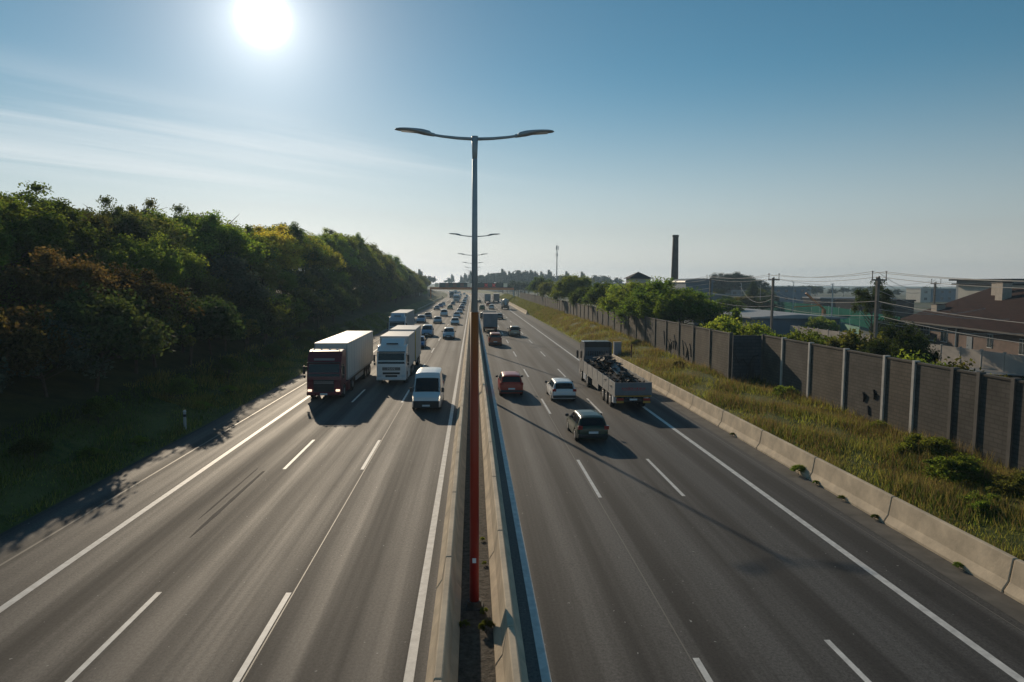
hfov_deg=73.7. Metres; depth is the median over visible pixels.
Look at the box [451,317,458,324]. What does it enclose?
hatchback
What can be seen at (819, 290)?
deciduous tree
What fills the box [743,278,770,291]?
deciduous tree
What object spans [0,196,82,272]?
deciduous tree
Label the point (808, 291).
city block
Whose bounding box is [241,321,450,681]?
road seam
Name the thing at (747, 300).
deciduous tree
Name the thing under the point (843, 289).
deciduous tree
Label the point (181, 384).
bush
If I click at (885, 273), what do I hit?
overhead wire
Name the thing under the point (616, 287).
deciduous tree
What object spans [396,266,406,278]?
deciduous tree
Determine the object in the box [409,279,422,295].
bush
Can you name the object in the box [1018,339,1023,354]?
window
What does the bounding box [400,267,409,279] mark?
deciduous tree
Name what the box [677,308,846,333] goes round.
warehouse
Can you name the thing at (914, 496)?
verge grass
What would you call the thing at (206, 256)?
deciduous tree
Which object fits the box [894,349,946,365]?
bush
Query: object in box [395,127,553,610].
street lamp
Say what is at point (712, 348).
noise wall
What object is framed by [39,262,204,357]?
deciduous tree
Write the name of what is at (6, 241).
deciduous tree
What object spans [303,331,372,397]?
articulated lorry
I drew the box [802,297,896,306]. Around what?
city block
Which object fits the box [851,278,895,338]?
deciduous tree
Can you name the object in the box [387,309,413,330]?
articulated lorry
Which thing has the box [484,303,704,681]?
road seam
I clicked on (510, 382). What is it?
suv
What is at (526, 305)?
verge grass
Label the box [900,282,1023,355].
brick house
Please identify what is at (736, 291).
city block
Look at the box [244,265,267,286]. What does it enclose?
deciduous tree
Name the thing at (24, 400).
ground
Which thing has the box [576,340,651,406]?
flatbed lorry
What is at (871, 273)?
overhead wire
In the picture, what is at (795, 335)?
bush
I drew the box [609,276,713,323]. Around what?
deciduous tree
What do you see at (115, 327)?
tree
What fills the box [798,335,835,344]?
bush
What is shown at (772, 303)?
utility pole
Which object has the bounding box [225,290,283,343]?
bush
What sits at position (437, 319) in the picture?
hatchback
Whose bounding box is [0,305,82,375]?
bush
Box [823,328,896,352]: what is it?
bush
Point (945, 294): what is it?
city block
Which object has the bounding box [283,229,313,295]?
deciduous tree
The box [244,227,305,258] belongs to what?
deciduous tree
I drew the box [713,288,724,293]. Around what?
deciduous tree
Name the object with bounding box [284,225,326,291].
deciduous tree
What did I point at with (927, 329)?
window
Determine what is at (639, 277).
tower house
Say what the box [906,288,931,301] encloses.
apartment block
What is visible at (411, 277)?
deciduous tree
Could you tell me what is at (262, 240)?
deciduous tree
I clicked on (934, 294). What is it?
utility pole
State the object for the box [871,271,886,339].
utility pole
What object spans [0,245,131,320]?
deciduous tree
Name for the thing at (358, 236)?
deciduous tree
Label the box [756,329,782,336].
bush
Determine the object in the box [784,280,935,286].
overhead wire
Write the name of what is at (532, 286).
deciduous tree
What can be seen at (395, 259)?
deciduous tree
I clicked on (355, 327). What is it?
bush
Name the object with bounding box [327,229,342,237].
deciduous tree
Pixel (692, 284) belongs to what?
curved hall
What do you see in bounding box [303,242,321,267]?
deciduous tree
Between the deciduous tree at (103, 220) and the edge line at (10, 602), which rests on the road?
the edge line at (10, 602)
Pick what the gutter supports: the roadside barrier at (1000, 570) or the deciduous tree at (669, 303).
the roadside barrier at (1000, 570)
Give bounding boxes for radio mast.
[556,246,558,282]
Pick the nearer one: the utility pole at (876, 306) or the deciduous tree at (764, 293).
the utility pole at (876, 306)
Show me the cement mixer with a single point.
(504, 303)
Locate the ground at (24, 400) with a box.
[0,284,1023,557]
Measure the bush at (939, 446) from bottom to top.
1.865 m
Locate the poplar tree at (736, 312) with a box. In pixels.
[725,305,743,325]
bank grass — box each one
[0,312,388,527]
[123,325,342,411]
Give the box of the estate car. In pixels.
[545,378,575,399]
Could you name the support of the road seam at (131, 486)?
on the road
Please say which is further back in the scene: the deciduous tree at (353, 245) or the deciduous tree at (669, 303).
the deciduous tree at (353, 245)
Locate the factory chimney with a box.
[671,235,678,287]
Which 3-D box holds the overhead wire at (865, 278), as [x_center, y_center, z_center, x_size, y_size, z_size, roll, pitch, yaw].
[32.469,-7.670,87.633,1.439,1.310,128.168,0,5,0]
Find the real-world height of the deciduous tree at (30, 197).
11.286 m
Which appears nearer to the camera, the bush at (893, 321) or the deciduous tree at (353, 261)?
the bush at (893, 321)
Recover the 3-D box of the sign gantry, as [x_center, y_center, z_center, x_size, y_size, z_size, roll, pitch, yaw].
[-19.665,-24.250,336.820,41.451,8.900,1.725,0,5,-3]
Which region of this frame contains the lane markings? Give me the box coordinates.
[65,295,870,681]
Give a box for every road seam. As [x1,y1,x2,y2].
[0,312,423,565]
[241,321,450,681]
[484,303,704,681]
[509,306,1023,631]
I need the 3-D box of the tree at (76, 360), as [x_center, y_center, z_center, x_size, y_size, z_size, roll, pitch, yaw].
[-25.486,1.472,37.416,5.381,6.083,6.712,4,6,38]
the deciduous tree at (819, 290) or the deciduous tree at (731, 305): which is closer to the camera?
the deciduous tree at (731, 305)
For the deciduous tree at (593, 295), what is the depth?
118.10 m
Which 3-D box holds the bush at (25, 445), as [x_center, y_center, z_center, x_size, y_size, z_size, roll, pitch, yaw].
[-21.317,4.927,30.353,1.497,1.519,1.565,2,5,21]
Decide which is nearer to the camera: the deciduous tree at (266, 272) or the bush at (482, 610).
the bush at (482, 610)
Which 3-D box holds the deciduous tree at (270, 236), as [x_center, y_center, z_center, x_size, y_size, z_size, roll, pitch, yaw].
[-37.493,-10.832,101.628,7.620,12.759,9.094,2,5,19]
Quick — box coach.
[453,294,459,301]
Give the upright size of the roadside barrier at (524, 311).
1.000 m
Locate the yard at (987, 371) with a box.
[779,334,1023,375]
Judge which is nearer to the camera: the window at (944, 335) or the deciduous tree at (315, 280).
the window at (944, 335)
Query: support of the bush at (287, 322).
on the ground at (24, 400)
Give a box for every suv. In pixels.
[416,315,425,322]
[441,327,455,338]
[496,371,522,394]
[507,326,520,335]
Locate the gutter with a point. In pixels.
(1003, 602)
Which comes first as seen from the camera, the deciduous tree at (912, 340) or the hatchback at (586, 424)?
the hatchback at (586, 424)
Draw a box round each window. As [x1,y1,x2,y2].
[921,326,929,334]
[940,328,947,342]
[966,336,972,348]
[986,334,992,347]
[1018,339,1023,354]
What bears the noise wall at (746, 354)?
on the ground at (24, 400)
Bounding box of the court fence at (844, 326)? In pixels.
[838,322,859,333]
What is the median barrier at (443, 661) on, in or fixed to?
on the road
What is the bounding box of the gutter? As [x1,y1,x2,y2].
[459,290,1023,624]
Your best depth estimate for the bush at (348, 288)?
127.19 m
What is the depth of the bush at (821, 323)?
109.83 m
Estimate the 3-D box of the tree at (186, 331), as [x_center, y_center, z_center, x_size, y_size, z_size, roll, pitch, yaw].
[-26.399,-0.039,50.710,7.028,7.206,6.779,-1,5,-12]
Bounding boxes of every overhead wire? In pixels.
[651,271,1023,281]
[654,277,1023,288]
[657,271,1016,280]
[702,293,1022,322]
[728,304,1023,343]
[775,304,963,328]
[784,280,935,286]
[878,322,1022,333]
[880,308,984,314]
[881,302,1000,319]
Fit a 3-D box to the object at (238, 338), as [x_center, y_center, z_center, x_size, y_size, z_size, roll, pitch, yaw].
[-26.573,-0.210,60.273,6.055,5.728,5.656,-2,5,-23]
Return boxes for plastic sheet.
[610,362,622,375]
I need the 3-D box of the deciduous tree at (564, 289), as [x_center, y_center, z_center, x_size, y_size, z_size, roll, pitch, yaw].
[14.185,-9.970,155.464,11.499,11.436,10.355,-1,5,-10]
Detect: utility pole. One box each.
[706,275,715,300]
[768,273,779,331]
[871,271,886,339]
[931,279,940,303]
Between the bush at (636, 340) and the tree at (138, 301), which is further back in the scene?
the bush at (636, 340)
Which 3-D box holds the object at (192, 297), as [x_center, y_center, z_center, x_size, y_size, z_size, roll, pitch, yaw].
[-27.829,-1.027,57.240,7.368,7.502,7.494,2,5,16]
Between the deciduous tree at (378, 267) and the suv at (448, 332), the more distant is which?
the deciduous tree at (378, 267)
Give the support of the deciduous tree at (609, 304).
on the ground at (24, 400)
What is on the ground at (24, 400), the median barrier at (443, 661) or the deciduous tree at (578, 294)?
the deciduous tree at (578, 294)
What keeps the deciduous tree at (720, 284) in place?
on the ground at (24, 400)
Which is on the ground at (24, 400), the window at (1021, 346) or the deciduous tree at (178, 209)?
the deciduous tree at (178, 209)
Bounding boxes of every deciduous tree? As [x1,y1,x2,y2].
[0,181,70,267]
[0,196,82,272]
[0,197,138,271]
[0,222,16,268]
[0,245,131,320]
[0,282,59,314]
[29,208,128,258]
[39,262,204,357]
[74,242,167,285]
[80,195,127,218]
[90,206,194,254]
[104,211,188,254]
[111,233,190,291]
[126,197,171,228]
[136,208,220,255]
[138,231,211,292]
[164,209,269,264]
[165,203,197,221]
[173,221,248,261]
[177,266,231,302]
[194,252,241,295]
[198,252,276,304]
[221,220,282,264]
[243,228,295,270]
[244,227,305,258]
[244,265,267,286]
[246,261,285,289]
[253,224,292,264]
[255,232,308,270]
[257,224,302,293]
[263,221,331,294]
[276,266,315,293]
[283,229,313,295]
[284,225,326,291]
[287,267,323,292]
[301,232,346,289]
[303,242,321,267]
[305,231,340,268]
[306,233,337,270]
[313,235,348,268]
[318,234,350,270]
[320,233,368,270]
[321,232,343,268]
[322,227,336,233]
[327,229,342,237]
[330,234,348,258]
[331,235,375,270]
[336,265,375,288]
[337,270,360,288]
[344,232,376,255]
[345,234,379,256]
[347,248,390,282]
[350,236,372,262]
[368,244,384,256]
[370,251,398,278]
[375,253,397,272]
[385,254,403,267]
[395,269,406,282]
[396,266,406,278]
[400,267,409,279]
[402,266,414,281]
[408,270,423,282]
[507,280,520,295]
[512,283,520,296]
[520,283,529,290]
[526,276,553,292]
[533,281,565,299]
[548,273,595,303]
[567,285,596,306]
[578,279,625,306]
[596,280,670,313]
[598,280,648,309]
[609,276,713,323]
[629,288,731,324]
[709,272,735,289]
[711,277,726,292]
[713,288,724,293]
[714,297,746,311]
[716,271,755,291]
[720,295,734,299]
[731,275,753,288]
[733,294,761,307]
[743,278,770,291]
[744,289,770,308]
[753,298,778,309]
[757,292,779,300]
[814,287,823,296]
[827,289,837,293]
[836,287,849,296]
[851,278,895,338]
[860,321,941,363]
[891,290,900,297]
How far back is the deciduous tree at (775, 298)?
243.02 m
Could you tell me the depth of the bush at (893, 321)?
100.07 m
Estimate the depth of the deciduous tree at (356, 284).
143.56 m
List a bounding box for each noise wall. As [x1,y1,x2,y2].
[520,292,732,378]
[731,335,761,380]
[760,334,1023,472]
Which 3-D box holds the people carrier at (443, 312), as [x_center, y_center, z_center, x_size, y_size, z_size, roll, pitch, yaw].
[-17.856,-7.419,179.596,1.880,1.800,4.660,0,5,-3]
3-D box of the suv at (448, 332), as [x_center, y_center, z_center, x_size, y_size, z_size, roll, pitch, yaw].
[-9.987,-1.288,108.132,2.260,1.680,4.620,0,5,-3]
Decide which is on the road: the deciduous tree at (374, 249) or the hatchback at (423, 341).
the hatchback at (423, 341)
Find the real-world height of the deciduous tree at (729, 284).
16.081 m
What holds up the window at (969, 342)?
in the brick house at (1006, 305)
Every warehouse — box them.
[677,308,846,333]
[713,293,743,300]
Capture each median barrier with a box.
[425,291,471,681]
[461,291,528,681]
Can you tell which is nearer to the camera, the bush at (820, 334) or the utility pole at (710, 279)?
the bush at (820, 334)
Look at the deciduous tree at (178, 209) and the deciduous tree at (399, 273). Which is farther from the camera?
the deciduous tree at (399, 273)
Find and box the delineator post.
[183,410,186,428]
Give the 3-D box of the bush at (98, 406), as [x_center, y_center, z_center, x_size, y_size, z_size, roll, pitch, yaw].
[-22.318,3.935,36.769,2.025,2.115,2.067,1,5,12]
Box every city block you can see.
[724,289,746,294]
[766,286,806,302]
[799,286,810,296]
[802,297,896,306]
[834,299,915,315]
[931,288,955,301]
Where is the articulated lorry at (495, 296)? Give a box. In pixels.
[492,293,499,302]
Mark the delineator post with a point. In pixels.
(184, 418)
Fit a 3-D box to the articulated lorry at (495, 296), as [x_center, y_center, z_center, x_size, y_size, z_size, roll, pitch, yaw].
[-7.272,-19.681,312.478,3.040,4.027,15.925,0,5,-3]
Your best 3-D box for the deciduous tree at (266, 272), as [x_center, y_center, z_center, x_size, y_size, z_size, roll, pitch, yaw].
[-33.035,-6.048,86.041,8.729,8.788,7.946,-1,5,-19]
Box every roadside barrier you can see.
[509,302,527,313]
[612,354,1023,604]
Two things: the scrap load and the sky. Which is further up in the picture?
the sky
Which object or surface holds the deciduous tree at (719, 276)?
on the ground at (24, 400)
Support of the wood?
on the ground at (24, 400)
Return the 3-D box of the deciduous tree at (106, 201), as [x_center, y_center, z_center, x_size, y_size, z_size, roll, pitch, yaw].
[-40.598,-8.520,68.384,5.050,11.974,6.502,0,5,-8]
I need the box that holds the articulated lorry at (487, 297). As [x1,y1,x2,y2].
[484,294,490,302]
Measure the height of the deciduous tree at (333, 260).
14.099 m
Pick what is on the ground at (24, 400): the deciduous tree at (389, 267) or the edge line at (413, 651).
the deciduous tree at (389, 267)
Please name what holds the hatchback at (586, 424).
on the road
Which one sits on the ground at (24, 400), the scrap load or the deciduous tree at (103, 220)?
the deciduous tree at (103, 220)
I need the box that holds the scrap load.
[585,353,644,385]
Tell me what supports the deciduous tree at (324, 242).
on the ground at (24, 400)
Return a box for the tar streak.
[190,468,263,536]
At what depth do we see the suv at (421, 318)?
148.80 m
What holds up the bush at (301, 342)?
on the ground at (24, 400)
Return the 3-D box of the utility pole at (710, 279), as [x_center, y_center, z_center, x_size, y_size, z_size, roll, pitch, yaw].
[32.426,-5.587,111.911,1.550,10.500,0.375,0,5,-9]
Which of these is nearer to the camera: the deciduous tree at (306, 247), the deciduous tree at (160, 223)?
the deciduous tree at (160, 223)
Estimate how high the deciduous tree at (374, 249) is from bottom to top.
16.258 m
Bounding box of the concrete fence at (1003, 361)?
[790,325,1023,377]
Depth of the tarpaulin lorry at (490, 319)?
121.12 m
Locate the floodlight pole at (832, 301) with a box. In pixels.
[831,284,832,319]
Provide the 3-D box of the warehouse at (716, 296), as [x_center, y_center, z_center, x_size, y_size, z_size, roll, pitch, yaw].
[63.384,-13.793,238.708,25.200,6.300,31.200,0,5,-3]
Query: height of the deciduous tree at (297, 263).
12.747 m
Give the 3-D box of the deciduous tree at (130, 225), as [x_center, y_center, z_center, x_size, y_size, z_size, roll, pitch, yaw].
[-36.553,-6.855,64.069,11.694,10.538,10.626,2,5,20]
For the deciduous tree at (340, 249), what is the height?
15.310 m
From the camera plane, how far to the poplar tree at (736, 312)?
71.55 m
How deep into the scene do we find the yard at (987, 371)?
66.75 m
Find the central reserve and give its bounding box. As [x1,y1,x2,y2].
[436,289,495,681]
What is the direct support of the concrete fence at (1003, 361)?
on the ground at (24, 400)
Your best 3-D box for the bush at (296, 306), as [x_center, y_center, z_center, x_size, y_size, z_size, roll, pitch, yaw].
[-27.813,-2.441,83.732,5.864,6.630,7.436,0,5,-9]
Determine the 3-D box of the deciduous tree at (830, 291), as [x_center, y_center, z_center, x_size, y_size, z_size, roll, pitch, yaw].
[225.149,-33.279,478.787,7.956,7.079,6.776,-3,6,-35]
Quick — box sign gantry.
[430,283,513,297]
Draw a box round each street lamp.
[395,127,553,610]
[449,233,497,236]
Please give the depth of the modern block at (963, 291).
153.23 m
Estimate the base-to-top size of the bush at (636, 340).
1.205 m
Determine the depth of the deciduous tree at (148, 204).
75.96 m
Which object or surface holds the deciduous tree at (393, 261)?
on the ground at (24, 400)
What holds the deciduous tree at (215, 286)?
on the ground at (24, 400)
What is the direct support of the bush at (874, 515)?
on the road
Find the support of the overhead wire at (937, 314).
attached to the utility pole at (876, 306)
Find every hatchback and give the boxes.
[421,336,426,347]
[424,312,431,318]
[433,316,441,322]
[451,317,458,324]
[453,312,459,317]
[565,410,608,439]
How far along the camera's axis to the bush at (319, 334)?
87.30 m
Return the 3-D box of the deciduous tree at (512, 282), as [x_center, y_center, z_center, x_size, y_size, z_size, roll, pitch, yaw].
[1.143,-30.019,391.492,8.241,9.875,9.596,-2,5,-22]
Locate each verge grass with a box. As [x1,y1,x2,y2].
[500,293,564,321]
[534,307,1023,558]
[656,365,1023,560]
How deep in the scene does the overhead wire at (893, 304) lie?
58.05 m
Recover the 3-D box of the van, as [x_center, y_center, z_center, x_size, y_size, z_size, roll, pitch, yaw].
[-5.976,3.344,48.894,2.380,2.450,5.520,0,5,-3]
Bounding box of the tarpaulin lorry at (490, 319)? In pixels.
[481,311,497,331]
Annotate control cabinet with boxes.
[613,342,621,354]
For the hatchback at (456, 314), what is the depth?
171.35 m
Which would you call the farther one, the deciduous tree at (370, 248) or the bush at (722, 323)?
the deciduous tree at (370, 248)
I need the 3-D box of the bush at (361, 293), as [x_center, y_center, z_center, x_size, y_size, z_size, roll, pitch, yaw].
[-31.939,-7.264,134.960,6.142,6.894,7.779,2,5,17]
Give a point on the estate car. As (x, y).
(560, 388)
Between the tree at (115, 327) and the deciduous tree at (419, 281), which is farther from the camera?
the deciduous tree at (419, 281)
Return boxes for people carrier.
[421,324,433,335]
[440,309,447,315]
[487,332,501,345]
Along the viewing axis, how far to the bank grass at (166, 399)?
51.58 m
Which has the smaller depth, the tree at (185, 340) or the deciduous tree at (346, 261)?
the tree at (185, 340)
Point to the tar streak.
(215, 514)
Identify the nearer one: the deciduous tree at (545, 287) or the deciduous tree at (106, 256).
the deciduous tree at (106, 256)
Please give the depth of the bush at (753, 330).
63.41 m
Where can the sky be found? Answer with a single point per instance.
(806, 140)
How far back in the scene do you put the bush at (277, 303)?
75.92 m
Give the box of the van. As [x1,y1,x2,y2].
[410,367,443,408]
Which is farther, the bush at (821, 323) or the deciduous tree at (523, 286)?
the deciduous tree at (523, 286)
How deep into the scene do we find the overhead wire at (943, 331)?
65.03 m
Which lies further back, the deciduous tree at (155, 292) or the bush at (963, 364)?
the deciduous tree at (155, 292)
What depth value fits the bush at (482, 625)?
17.01 m
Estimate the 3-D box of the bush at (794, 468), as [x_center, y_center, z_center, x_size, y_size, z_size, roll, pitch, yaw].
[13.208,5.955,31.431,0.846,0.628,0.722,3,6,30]
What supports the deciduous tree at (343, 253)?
on the ground at (24, 400)
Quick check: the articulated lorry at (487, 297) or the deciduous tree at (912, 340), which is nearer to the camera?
the deciduous tree at (912, 340)
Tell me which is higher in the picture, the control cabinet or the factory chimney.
the factory chimney
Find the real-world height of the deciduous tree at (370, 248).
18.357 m
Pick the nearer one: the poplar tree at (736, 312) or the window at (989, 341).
the poplar tree at (736, 312)
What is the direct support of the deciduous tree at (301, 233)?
on the ground at (24, 400)
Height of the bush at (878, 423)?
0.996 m
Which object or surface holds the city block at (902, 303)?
on the ground at (24, 400)
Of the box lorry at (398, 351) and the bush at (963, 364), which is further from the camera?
the box lorry at (398, 351)
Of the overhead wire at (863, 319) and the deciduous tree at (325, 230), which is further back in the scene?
the deciduous tree at (325, 230)
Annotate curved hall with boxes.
[673,278,714,300]
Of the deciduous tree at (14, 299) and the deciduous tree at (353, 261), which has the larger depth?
the deciduous tree at (353, 261)
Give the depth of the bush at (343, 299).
109.83 m
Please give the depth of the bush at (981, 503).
24.27 m
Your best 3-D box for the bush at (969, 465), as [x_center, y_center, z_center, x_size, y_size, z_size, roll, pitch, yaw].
[17.898,5.442,27.660,2.364,1.893,2.696,5,7,45]
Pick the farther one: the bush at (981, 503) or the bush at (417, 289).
the bush at (417, 289)
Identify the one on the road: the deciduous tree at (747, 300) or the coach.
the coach
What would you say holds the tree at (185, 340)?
on the ground at (24, 400)
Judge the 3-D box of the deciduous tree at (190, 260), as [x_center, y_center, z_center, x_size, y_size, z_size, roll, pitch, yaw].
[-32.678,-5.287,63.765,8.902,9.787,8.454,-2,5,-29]
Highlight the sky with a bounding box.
[0,0,1023,286]
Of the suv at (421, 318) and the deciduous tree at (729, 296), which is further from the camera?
the deciduous tree at (729, 296)
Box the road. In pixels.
[0,288,1023,681]
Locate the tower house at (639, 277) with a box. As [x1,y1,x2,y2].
[623,272,653,314]
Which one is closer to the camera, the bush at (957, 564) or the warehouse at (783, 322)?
the bush at (957, 564)
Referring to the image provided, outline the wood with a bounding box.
[418,269,623,283]
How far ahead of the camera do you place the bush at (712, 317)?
73.76 m
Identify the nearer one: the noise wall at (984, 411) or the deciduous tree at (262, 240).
the noise wall at (984, 411)
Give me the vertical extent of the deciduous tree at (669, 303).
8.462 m
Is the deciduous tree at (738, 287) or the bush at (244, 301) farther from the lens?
the deciduous tree at (738, 287)
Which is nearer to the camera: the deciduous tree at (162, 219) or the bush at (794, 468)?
the bush at (794, 468)
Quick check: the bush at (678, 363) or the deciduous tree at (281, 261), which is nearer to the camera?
the bush at (678, 363)
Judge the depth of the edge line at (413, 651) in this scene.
21.09 m
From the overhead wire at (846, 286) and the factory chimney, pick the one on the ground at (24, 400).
the factory chimney
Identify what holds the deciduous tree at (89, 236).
on the ground at (24, 400)
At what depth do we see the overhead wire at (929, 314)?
68.63 m
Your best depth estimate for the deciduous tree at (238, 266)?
71.76 m
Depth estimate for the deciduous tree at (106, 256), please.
53.86 m
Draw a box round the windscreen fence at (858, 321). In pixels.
[757,300,900,327]
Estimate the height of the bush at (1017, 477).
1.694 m
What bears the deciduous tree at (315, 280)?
on the ground at (24, 400)
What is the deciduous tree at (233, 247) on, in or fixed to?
on the ground at (24, 400)
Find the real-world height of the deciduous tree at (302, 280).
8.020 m
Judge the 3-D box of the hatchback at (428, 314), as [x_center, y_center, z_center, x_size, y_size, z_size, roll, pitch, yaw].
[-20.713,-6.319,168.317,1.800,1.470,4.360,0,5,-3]
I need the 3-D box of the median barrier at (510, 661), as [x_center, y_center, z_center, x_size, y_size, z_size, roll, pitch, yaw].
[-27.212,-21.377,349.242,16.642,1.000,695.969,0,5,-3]
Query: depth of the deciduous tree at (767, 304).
173.62 m
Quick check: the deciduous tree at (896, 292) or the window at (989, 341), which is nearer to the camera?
the window at (989, 341)
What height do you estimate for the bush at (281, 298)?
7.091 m
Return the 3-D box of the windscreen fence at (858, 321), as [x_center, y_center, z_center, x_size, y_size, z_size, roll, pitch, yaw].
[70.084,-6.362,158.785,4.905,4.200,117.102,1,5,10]
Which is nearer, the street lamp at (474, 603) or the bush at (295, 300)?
the street lamp at (474, 603)
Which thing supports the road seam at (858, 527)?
on the road
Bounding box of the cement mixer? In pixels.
[501,299,508,309]
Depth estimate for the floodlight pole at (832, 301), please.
115.05 m
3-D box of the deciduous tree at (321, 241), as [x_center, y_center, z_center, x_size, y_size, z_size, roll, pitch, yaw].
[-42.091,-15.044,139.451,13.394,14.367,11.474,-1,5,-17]
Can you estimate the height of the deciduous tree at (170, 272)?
9.310 m
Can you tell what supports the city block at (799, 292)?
on the ground at (24, 400)
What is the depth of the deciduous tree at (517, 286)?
379.44 m
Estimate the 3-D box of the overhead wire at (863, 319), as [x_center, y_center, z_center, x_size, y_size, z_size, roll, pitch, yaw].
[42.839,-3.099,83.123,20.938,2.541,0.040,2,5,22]
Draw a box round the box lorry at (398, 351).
[373,325,420,381]
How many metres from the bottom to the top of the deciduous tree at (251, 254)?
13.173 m
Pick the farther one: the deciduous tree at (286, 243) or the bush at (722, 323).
the deciduous tree at (286, 243)
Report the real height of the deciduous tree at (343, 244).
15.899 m
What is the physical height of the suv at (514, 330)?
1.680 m
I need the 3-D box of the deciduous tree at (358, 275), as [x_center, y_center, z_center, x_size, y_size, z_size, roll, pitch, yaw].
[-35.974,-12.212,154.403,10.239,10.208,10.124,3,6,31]
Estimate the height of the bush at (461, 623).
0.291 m
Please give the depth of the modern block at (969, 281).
162.94 m
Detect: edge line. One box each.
[0,292,450,612]
[403,302,469,681]
[479,317,551,681]
[499,302,1023,681]
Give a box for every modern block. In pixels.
[949,279,1023,299]
[951,283,1023,298]
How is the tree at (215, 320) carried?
on the ground at (24, 400)
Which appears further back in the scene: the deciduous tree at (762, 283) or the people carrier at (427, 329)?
the deciduous tree at (762, 283)
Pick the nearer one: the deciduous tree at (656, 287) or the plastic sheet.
the plastic sheet
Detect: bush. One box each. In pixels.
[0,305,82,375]
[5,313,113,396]
[6,435,53,456]
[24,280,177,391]
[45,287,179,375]
[82,395,123,423]
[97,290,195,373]
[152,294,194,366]
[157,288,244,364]
[163,373,197,399]
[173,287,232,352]
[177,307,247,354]
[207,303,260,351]
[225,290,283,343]
[264,298,294,343]
[266,286,296,322]
[266,299,299,338]
[276,290,312,329]
[282,294,308,335]
[291,338,309,346]
[313,329,327,340]
[319,281,361,322]
[337,279,360,310]
[348,287,369,313]
[350,325,359,329]
[406,281,420,298]
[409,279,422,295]
[459,619,470,628]
[478,619,495,631]
[479,607,487,614]
[631,339,641,343]
[673,361,682,365]
[696,309,726,329]
[697,315,774,334]
[727,320,773,335]
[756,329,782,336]
[771,385,799,396]
[774,326,823,343]
[787,331,826,344]
[789,464,805,474]
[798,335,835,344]
[804,315,840,330]
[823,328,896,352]
[865,419,891,431]
[869,315,913,334]
[870,514,878,518]
[889,432,956,457]
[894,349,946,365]
[920,452,993,484]
[936,356,984,371]
[952,562,963,567]
[960,490,1005,516]
[985,469,1023,496]
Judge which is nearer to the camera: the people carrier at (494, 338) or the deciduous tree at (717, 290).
the people carrier at (494, 338)
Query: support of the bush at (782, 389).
on the ground at (24, 400)
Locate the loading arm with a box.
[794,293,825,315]
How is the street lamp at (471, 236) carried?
on the central reserve
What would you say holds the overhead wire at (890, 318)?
attached to the utility pole at (876, 306)
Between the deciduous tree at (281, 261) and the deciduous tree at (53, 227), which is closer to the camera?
the deciduous tree at (53, 227)

